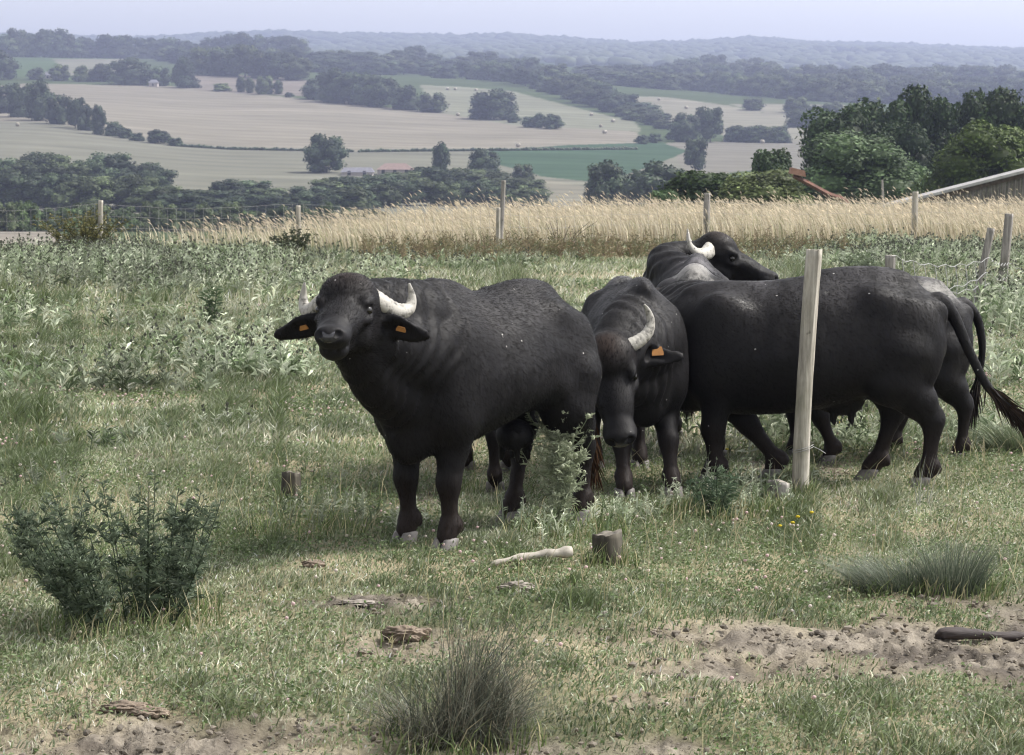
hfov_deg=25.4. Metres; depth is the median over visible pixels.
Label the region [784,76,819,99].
broadleaf tree
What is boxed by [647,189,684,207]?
shrub
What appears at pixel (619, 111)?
broadleaf tree
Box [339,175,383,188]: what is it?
broadleaf tree
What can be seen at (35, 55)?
broadleaf tree
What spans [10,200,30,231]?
valley bush
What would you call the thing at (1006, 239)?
fence post
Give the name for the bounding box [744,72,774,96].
broadleaf tree
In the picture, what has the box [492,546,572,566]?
fallen branch
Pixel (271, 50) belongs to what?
broadleaf tree
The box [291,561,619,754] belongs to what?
wiry bush
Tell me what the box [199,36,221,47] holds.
broadleaf tree
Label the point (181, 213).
valley bush
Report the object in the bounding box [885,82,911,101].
broadleaf tree
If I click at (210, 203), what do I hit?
broadleaf tree
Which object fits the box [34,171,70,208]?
broadleaf tree
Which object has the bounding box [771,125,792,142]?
broadleaf tree
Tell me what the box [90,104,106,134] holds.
broadleaf tree
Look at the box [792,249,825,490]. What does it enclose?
fence post
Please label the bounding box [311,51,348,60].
broadleaf tree
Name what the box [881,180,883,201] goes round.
dead stake
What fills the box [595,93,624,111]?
broadleaf tree
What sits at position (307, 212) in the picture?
valley bush
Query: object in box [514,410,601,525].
thistle
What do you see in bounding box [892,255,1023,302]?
fence wire
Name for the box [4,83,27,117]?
broadleaf tree
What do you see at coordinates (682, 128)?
broadleaf tree
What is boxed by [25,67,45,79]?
broadleaf tree
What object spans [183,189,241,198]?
broadleaf tree
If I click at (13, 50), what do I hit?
broadleaf tree
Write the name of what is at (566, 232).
dock plant
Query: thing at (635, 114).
broadleaf tree
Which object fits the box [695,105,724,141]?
broadleaf tree
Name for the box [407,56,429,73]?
broadleaf tree
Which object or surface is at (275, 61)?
broadleaf tree
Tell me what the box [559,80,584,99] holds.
broadleaf tree
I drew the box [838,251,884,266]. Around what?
thistle
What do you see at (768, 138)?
broadleaf tree
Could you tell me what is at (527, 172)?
broadleaf tree
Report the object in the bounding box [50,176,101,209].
broadleaf tree
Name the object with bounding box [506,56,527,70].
broadleaf tree
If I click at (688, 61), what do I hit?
broadleaf tree
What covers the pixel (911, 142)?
broadleaf tree
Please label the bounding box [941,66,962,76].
broadleaf tree
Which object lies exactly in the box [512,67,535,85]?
broadleaf tree
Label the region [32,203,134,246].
bramble bush
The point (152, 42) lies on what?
broadleaf tree
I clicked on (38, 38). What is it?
broadleaf tree
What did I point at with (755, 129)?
broadleaf tree
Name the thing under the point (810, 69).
broadleaf tree
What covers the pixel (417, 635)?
earth clod
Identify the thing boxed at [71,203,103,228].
valley bush
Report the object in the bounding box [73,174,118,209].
broadleaf tree
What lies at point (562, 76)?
broadleaf tree
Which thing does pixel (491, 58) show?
broadleaf tree
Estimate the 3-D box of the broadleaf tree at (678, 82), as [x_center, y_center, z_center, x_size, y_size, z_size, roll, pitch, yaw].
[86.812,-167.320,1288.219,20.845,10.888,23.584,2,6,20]
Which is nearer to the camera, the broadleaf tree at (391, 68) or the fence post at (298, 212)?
the fence post at (298, 212)
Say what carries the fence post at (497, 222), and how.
on the pasture
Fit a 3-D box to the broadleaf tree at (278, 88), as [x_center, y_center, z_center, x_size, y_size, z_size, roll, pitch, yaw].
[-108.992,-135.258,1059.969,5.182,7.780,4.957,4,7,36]
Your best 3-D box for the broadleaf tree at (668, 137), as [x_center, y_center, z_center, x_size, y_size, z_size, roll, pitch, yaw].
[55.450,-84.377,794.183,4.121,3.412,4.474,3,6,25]
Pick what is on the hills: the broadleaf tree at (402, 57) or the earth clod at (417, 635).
the broadleaf tree at (402, 57)
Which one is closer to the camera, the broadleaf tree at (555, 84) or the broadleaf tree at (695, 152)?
the broadleaf tree at (695, 152)
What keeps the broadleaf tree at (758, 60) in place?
on the hills
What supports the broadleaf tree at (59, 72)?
on the hills
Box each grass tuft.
[329,529,343,541]
[341,663,357,703]
[773,545,934,596]
[885,521,1021,597]
[898,456,958,505]
[949,413,1023,453]
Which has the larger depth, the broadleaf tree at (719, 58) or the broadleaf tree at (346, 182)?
the broadleaf tree at (719, 58)
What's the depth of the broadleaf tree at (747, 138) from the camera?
787.13 m
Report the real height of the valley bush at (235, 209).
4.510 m
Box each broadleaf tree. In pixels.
[0,33,11,53]
[0,37,24,56]
[0,50,21,79]
[0,83,12,112]
[0,157,21,176]
[0,160,40,175]
[0,171,26,207]
[0,174,41,206]
[4,28,29,54]
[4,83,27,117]
[15,151,57,174]
[22,79,56,120]
[24,32,49,53]
[24,41,44,57]
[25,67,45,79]
[25,170,50,206]
[32,152,73,176]
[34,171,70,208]
[37,27,68,53]
[40,39,63,57]
[43,93,66,124]
[48,63,70,80]
[49,160,91,181]
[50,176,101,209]
[51,38,69,57]
[62,34,77,57]
[62,96,85,127]
[67,42,89,57]
[69,65,91,81]
[72,158,119,178]
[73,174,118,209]
[74,104,91,130]
[75,36,94,57]
[84,38,110,57]
[85,151,133,172]
[86,63,113,81]
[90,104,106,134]
[95,45,112,58]
[95,175,141,207]
[97,33,130,58]
[106,57,154,85]
[111,160,165,180]
[111,174,161,208]
[117,34,142,58]
[124,185,182,212]
[134,37,154,49]
[138,169,178,186]
[145,66,171,85]
[148,39,167,55]
[149,36,183,51]
[150,193,202,211]
[165,193,221,213]
[168,56,201,87]
[179,189,215,196]
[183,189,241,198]
[184,41,204,49]
[187,46,224,74]
[194,199,232,211]
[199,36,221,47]
[202,46,220,59]
[205,47,243,75]
[208,178,246,198]
[210,33,241,48]
[213,83,232,90]
[221,197,246,210]
[225,42,258,76]
[228,31,249,44]
[235,76,245,91]
[236,179,272,194]
[241,194,271,211]
[245,34,268,50]
[245,77,254,92]
[246,187,292,201]
[247,50,276,78]
[250,45,265,54]
[254,36,282,51]
[254,75,274,94]
[254,195,295,211]
[262,51,294,78]
[265,47,281,53]
[270,35,300,49]
[273,79,283,93]
[277,56,313,79]
[284,92,294,96]
[287,185,329,199]
[288,192,327,211]
[289,39,312,51]
[299,78,324,98]
[303,51,327,60]
[303,133,349,172]
[307,177,348,195]
[310,58,323,71]
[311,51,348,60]
[313,66,353,102]
[317,58,346,72]
[320,189,354,209]
[325,50,353,61]
[328,175,365,188]
[332,186,372,209]
[335,70,372,104]
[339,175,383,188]
[352,52,380,62]
[356,53,401,64]
[356,61,385,74]
[357,74,399,106]
[361,173,409,185]
[363,189,382,208]
[369,183,405,207]
[372,60,402,74]
[380,53,409,61]
[381,171,430,183]
[386,84,418,110]
[387,180,425,205]
[391,49,418,59]
[395,61,419,74]
[404,45,427,58]
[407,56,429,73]
[407,166,431,178]
[413,91,449,112]
[414,165,458,181]
[416,61,441,75]
[417,180,447,204]
[425,53,442,61]
[427,65,459,78]
[428,182,469,205]
[431,58,471,68]
[431,140,451,170]
[437,178,484,202]
[442,167,488,181]
[453,61,470,78]
[456,56,480,64]
[458,179,498,204]
[459,171,513,181]
[463,64,476,79]
[464,168,498,174]
[466,50,498,59]
[467,107,488,118]
[467,147,501,172]
[468,88,518,119]
[472,59,500,79]
[476,185,509,205]
[481,56,502,62]
[483,61,512,81]
[483,177,533,188]
[498,65,525,83]
[498,187,529,207]
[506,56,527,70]
[506,113,521,122]
[510,179,553,197]
[511,163,536,180]
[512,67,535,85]
[513,57,544,69]
[520,116,535,127]
[523,191,552,207]
[527,69,544,88]
[533,112,543,127]
[535,76,561,91]
[539,63,568,77]
[541,114,566,128]
[545,78,570,94]
[557,73,575,81]
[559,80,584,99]
[564,72,594,85]
[565,86,599,103]
[569,64,619,73]
[580,79,601,87]
[582,89,611,105]
[582,159,630,206]
[591,82,617,92]
[593,70,620,83]
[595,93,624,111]
[609,91,627,95]
[610,73,636,86]
[610,105,637,116]
[611,63,636,69]
[617,94,638,105]
[617,160,685,206]
[621,106,650,120]
[624,76,655,87]
[626,68,653,77]
[626,102,661,109]
[627,64,651,70]
[633,134,648,143]
[636,113,665,124]
[637,71,676,88]
[646,109,663,113]
[647,132,662,142]
[648,73,683,90]
[650,112,672,119]
[653,120,671,128]
[656,61,686,69]
[658,65,689,75]
[664,132,674,139]
[667,112,703,141]
[673,72,702,89]
[674,57,700,65]
[683,63,699,74]
[683,138,707,170]
[687,72,712,91]
[690,55,711,65]
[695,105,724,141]
[701,53,727,62]
[703,70,731,92]
[712,61,755,70]
[714,71,745,93]
[724,126,744,141]
[727,75,752,95]
[733,125,757,142]
[735,57,764,64]
[741,97,765,109]
[744,63,769,76]
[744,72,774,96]
[744,125,771,142]
[757,126,781,142]
[759,61,785,69]
[761,66,789,76]
[770,66,802,74]
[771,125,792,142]
[781,96,810,111]
[783,109,817,127]
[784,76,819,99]
[790,73,816,81]
[795,97,889,169]
[796,128,932,211]
[799,63,836,74]
[803,77,843,101]
[804,104,819,114]
[813,101,842,120]
[830,77,861,102]
[832,67,844,74]
[836,69,874,82]
[848,66,874,76]
[849,79,882,102]
[861,79,891,103]
[861,119,935,189]
[866,63,898,73]
[878,66,916,78]
[884,83,962,203]
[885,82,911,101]
[895,78,930,95]
[897,66,934,76]
[904,74,926,84]
[911,118,1023,205]
[921,82,944,100]
[925,79,957,102]
[932,63,949,74]
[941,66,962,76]
[941,81,965,104]
[941,87,993,128]
[942,75,960,85]
[953,63,978,75]
[959,65,996,78]
[959,81,987,102]
[964,85,1023,133]
[974,64,1016,78]
[975,81,998,100]
[995,69,1023,80]
[1004,82,1023,101]
[1006,77,1023,86]
[1015,71,1023,79]
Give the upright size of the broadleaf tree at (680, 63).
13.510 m
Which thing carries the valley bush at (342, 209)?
on the hills
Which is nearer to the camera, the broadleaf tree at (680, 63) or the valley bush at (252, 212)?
the valley bush at (252, 212)
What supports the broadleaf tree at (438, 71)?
on the hills
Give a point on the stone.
(512, 583)
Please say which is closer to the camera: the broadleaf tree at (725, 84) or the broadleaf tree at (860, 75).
the broadleaf tree at (725, 84)
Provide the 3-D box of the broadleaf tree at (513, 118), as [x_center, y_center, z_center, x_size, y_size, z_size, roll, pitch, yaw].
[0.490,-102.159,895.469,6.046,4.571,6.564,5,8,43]
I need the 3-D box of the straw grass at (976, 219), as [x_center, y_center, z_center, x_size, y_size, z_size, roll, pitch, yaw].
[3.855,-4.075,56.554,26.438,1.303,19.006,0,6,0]
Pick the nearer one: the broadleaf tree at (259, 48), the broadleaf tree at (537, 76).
the broadleaf tree at (537, 76)
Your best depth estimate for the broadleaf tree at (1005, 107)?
143.62 m
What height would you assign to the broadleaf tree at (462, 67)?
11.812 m
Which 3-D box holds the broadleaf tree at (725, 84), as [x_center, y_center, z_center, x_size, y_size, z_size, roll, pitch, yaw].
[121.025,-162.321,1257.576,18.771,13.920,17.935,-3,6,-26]
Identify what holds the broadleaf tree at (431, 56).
on the hills
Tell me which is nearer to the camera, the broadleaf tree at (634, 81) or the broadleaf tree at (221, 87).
the broadleaf tree at (221, 87)
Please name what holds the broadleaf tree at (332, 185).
on the hills
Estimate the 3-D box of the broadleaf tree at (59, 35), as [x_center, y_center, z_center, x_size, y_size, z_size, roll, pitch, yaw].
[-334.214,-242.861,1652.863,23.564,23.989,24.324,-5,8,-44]
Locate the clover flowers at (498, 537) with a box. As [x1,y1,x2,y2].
[0,287,1021,708]
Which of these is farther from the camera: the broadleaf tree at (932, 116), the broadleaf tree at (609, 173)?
the broadleaf tree at (609, 173)
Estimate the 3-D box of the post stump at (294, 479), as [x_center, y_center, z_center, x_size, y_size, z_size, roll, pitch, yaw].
[-1.293,0.695,13.344,0.117,0.294,0.138,2,6,17]
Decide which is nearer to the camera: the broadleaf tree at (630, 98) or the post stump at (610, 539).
the post stump at (610, 539)
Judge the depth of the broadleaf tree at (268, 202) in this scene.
395.48 m
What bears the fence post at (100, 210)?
on the pasture
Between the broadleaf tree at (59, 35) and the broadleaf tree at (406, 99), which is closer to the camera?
the broadleaf tree at (406, 99)
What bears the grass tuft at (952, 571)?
on the pasture
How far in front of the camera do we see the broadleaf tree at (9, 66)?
1163.01 m
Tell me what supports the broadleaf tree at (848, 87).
on the hills
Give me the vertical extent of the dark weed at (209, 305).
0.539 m
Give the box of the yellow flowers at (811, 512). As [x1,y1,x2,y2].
[725,422,839,526]
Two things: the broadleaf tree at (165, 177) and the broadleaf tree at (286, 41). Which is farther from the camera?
the broadleaf tree at (286, 41)
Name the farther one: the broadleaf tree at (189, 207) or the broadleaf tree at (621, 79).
the broadleaf tree at (621, 79)
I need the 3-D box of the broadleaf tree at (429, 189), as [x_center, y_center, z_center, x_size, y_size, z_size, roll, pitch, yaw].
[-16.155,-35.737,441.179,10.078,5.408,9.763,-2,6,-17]
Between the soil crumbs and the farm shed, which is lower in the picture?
the soil crumbs
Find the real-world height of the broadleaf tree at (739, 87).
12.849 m
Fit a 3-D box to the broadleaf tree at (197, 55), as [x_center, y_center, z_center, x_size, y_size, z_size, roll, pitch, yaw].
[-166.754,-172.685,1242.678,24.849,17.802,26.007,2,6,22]
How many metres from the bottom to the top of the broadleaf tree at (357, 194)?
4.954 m
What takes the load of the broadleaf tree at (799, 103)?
on the hills
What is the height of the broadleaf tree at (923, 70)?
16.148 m
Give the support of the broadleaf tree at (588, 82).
on the hills
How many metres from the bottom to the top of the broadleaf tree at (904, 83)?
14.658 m
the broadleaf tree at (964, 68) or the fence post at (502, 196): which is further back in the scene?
the broadleaf tree at (964, 68)
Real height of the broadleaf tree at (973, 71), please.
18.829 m
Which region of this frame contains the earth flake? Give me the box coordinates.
[338,599,380,605]
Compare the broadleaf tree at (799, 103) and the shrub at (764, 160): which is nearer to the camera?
the shrub at (764, 160)
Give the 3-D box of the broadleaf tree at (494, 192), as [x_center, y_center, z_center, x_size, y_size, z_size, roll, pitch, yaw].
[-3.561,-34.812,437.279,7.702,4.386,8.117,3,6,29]
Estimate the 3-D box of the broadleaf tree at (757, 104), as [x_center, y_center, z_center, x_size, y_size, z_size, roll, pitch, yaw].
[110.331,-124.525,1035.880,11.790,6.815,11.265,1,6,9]
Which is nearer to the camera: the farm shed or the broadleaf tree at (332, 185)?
the farm shed
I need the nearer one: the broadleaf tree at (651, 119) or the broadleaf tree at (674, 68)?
the broadleaf tree at (651, 119)
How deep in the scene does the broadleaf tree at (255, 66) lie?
1204.27 m
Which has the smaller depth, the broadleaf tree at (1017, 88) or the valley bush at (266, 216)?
the valley bush at (266, 216)
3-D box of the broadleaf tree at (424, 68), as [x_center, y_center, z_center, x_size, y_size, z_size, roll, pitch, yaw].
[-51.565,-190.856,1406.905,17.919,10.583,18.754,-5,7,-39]
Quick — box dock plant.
[546,220,596,248]
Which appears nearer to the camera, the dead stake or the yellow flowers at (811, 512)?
the yellow flowers at (811, 512)
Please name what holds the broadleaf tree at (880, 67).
on the hills
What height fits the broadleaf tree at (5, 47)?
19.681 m
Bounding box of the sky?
[0,0,1023,47]
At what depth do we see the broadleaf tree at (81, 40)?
1736.82 m
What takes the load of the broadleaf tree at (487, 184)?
on the hills
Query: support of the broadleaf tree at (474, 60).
on the hills
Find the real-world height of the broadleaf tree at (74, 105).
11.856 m
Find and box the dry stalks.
[2,246,1023,754]
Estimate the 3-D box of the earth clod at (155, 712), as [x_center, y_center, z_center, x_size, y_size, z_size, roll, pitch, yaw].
[-1.345,1.243,8.430,0.164,0.050,0.108,0,6,0]
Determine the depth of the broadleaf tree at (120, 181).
410.85 m
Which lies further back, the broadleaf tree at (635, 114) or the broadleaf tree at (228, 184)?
the broadleaf tree at (635, 114)
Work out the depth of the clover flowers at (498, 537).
12.24 m
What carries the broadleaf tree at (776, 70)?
on the hills
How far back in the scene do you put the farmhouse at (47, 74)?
1174.77 m
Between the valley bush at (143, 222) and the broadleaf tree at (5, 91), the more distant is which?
the broadleaf tree at (5, 91)
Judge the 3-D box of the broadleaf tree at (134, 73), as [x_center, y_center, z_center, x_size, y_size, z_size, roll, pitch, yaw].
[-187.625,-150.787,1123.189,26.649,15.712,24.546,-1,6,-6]
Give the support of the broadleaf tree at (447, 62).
on the hills
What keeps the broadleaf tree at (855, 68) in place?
on the hills
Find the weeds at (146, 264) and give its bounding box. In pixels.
[0,224,1023,543]
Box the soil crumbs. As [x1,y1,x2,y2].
[0,454,1023,754]
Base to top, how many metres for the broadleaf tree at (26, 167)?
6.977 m
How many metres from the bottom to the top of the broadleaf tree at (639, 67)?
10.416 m
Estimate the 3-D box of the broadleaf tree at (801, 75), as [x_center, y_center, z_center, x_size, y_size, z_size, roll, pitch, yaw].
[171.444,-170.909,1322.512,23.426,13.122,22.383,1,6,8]
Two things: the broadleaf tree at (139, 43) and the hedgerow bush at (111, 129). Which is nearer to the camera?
the hedgerow bush at (111, 129)
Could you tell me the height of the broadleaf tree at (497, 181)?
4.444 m
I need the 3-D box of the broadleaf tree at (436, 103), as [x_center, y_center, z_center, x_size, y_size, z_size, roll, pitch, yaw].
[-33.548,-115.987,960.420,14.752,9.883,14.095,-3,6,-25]
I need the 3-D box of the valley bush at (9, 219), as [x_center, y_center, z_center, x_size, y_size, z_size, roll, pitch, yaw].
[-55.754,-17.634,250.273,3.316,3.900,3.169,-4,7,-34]
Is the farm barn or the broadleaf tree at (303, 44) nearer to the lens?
the farm barn
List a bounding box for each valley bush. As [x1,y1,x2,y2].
[0,201,20,231]
[0,211,4,231]
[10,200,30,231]
[23,200,44,231]
[40,207,60,231]
[48,206,71,231]
[65,206,86,231]
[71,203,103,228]
[88,202,112,231]
[108,210,131,231]
[115,206,141,231]
[134,212,153,231]
[140,200,168,231]
[152,203,184,231]
[165,210,191,231]
[186,212,213,231]
[195,202,217,231]
[204,209,234,231]
[216,200,245,231]
[237,210,258,230]
[240,210,274,231]
[255,208,284,231]
[270,205,294,231]
[285,205,309,229]
[301,208,321,230]
[311,201,333,227]
[330,211,347,230]
[338,208,363,225]
[344,208,375,225]
[364,209,390,222]
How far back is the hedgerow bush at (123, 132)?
715.50 m
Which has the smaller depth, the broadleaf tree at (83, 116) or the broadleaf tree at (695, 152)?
the broadleaf tree at (695, 152)
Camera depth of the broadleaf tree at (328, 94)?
1002.15 m
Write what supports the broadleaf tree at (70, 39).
on the hills
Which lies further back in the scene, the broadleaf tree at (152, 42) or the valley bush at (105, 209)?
the broadleaf tree at (152, 42)
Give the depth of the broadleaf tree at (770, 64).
1668.57 m
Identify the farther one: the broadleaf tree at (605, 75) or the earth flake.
the broadleaf tree at (605, 75)
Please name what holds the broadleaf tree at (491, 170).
on the hills
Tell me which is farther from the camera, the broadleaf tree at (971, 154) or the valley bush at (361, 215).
the valley bush at (361, 215)
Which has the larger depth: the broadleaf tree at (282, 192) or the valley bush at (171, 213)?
the broadleaf tree at (282, 192)
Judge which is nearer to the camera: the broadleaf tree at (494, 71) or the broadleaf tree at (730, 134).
the broadleaf tree at (730, 134)
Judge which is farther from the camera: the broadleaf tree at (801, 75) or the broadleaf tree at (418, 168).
the broadleaf tree at (801, 75)
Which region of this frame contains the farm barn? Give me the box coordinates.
[340,167,374,175]
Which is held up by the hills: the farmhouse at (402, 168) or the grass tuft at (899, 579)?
the farmhouse at (402, 168)
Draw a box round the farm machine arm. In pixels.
[789,167,859,210]
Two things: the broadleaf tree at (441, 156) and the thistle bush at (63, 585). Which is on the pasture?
the thistle bush at (63, 585)
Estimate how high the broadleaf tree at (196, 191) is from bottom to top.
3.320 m
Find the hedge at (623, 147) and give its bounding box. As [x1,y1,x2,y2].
[174,143,637,151]
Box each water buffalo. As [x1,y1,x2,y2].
[274,272,609,550]
[464,286,510,491]
[581,275,689,500]
[642,229,778,456]
[655,265,1023,487]
[785,276,986,465]
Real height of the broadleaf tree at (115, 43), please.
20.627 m
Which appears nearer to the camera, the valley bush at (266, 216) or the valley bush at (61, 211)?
the valley bush at (61, 211)
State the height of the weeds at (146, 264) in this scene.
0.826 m
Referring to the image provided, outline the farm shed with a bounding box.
[882,168,1023,210]
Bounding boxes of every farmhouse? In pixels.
[44,71,51,78]
[148,80,158,86]
[376,163,411,174]
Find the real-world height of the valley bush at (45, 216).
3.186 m
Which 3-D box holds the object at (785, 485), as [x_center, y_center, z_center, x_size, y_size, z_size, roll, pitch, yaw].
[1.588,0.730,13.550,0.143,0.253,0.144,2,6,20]
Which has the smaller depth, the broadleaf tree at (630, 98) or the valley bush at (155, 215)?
the valley bush at (155, 215)
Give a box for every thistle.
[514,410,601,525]
[684,465,741,515]
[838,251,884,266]
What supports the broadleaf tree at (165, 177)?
on the hills
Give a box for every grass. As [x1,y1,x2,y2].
[0,228,1023,754]
[22,469,1010,754]
[111,187,1023,252]
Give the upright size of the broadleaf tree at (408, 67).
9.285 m
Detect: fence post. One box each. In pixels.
[97,200,102,241]
[296,205,300,236]
[496,207,500,245]
[500,180,505,246]
[703,193,709,233]
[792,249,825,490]
[885,255,895,268]
[911,192,917,240]
[971,227,994,301]
[996,213,1013,296]
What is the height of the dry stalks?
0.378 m
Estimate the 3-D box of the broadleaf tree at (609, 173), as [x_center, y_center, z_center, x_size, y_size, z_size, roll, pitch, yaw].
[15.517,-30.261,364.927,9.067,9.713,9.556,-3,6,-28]
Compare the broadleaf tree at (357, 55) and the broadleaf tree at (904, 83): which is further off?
the broadleaf tree at (357, 55)
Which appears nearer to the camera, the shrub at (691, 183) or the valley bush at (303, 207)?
the shrub at (691, 183)
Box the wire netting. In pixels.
[0,201,1023,245]
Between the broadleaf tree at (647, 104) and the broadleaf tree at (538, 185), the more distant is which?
the broadleaf tree at (647, 104)
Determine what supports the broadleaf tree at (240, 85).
on the hills
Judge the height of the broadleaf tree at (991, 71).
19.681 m
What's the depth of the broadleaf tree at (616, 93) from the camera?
1034.95 m
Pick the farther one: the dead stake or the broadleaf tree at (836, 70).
the broadleaf tree at (836, 70)
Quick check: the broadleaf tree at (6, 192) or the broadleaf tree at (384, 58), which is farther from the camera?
the broadleaf tree at (384, 58)
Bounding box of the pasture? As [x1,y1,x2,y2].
[0,238,1023,754]
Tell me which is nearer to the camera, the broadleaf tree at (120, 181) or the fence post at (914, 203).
the fence post at (914, 203)
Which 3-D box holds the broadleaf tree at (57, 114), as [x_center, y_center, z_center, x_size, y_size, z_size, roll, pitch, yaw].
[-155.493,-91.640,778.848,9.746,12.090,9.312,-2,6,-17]
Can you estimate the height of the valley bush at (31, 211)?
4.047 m
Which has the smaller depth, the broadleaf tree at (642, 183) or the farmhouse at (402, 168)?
the broadleaf tree at (642, 183)
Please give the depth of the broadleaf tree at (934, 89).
1186.90 m
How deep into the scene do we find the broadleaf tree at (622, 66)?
1556.66 m
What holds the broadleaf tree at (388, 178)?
on the hills
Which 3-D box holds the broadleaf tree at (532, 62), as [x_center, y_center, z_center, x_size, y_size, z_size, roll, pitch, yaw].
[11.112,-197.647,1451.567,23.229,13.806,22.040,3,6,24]
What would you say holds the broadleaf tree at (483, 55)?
on the hills
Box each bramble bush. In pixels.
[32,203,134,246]
[269,224,318,252]
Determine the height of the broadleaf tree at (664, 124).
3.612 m
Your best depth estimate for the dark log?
9.66 m
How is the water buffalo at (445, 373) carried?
on the pasture
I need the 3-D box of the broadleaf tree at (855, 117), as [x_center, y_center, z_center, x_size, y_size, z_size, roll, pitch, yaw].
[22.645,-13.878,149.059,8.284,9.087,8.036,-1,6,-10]
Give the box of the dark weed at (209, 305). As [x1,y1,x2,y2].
[197,285,223,323]
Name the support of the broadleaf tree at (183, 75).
on the hills
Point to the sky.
(995, 23)
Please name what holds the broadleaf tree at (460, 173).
on the hills
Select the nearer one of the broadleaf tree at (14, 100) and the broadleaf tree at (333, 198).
the broadleaf tree at (333, 198)
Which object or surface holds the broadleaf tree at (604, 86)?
on the hills
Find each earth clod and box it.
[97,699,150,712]
[127,706,170,718]
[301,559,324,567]
[380,624,431,643]
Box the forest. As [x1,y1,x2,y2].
[0,28,1023,70]
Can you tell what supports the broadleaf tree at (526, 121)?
on the hills
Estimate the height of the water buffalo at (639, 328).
1.344 m
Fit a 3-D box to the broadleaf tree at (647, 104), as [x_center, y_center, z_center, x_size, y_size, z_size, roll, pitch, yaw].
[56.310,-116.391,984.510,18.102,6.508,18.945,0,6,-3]
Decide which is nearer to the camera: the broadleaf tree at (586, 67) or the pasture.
the pasture
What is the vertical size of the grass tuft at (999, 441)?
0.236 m
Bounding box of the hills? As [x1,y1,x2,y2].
[0,52,957,245]
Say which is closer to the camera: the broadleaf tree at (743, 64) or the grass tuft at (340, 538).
the grass tuft at (340, 538)
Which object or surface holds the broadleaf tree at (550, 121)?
on the hills
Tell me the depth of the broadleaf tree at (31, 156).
487.96 m
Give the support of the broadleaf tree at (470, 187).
on the hills
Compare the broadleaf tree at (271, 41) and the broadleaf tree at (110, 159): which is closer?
the broadleaf tree at (110, 159)
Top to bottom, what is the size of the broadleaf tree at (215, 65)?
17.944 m
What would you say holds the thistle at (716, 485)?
on the pasture
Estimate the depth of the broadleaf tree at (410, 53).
1588.71 m
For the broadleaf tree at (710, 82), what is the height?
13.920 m
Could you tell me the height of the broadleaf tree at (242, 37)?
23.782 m
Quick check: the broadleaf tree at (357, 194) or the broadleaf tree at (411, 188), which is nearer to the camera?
the broadleaf tree at (357, 194)
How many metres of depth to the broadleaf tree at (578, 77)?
1152.77 m
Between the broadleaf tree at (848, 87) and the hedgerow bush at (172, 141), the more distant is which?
the broadleaf tree at (848, 87)
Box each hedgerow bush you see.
[104,121,122,136]
[117,127,133,138]
[129,133,144,140]
[146,129,171,142]
[165,137,182,145]
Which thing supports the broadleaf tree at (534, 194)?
on the hills
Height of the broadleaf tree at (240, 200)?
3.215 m
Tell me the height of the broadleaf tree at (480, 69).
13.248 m
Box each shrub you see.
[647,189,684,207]
[657,170,734,206]
[711,167,818,212]
[750,148,801,196]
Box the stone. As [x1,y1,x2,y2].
[496,580,534,592]
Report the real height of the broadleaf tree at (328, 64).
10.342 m
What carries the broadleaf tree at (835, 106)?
on the hills
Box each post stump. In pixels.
[281,470,300,500]
[592,529,622,565]
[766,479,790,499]
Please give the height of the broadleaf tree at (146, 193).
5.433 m
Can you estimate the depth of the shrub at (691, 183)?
96.65 m
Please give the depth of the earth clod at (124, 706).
8.45 m
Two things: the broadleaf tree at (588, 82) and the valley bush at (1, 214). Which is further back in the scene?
the broadleaf tree at (588, 82)
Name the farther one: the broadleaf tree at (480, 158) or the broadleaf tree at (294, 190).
the broadleaf tree at (480, 158)
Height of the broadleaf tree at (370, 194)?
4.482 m
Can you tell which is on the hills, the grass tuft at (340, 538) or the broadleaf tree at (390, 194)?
the broadleaf tree at (390, 194)
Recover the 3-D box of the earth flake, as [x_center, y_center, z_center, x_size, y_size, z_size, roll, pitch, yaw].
[-0.679,1.005,10.156,0.219,0.023,0.099,0,6,0]
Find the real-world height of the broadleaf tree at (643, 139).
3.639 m
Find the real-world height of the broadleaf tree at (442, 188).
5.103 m
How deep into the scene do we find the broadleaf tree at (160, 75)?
1115.40 m
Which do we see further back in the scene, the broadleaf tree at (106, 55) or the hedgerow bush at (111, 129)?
the broadleaf tree at (106, 55)
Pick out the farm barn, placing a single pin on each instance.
(352, 171)
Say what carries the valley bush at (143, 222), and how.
on the hills
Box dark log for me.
[935,627,1023,639]
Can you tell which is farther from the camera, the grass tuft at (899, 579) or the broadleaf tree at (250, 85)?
the broadleaf tree at (250, 85)
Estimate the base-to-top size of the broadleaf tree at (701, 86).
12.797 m
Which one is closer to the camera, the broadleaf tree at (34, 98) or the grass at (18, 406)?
the grass at (18, 406)
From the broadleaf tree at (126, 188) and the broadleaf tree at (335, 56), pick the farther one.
the broadleaf tree at (335, 56)
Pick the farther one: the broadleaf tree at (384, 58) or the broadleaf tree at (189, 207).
the broadleaf tree at (384, 58)
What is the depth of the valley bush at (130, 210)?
278.18 m
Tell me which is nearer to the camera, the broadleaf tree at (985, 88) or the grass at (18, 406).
the grass at (18, 406)
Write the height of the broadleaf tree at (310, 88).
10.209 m
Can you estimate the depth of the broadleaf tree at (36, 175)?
415.14 m
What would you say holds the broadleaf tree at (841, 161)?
on the hills
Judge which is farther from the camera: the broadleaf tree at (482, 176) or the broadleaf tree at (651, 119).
the broadleaf tree at (651, 119)
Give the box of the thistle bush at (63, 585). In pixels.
[0,470,226,631]

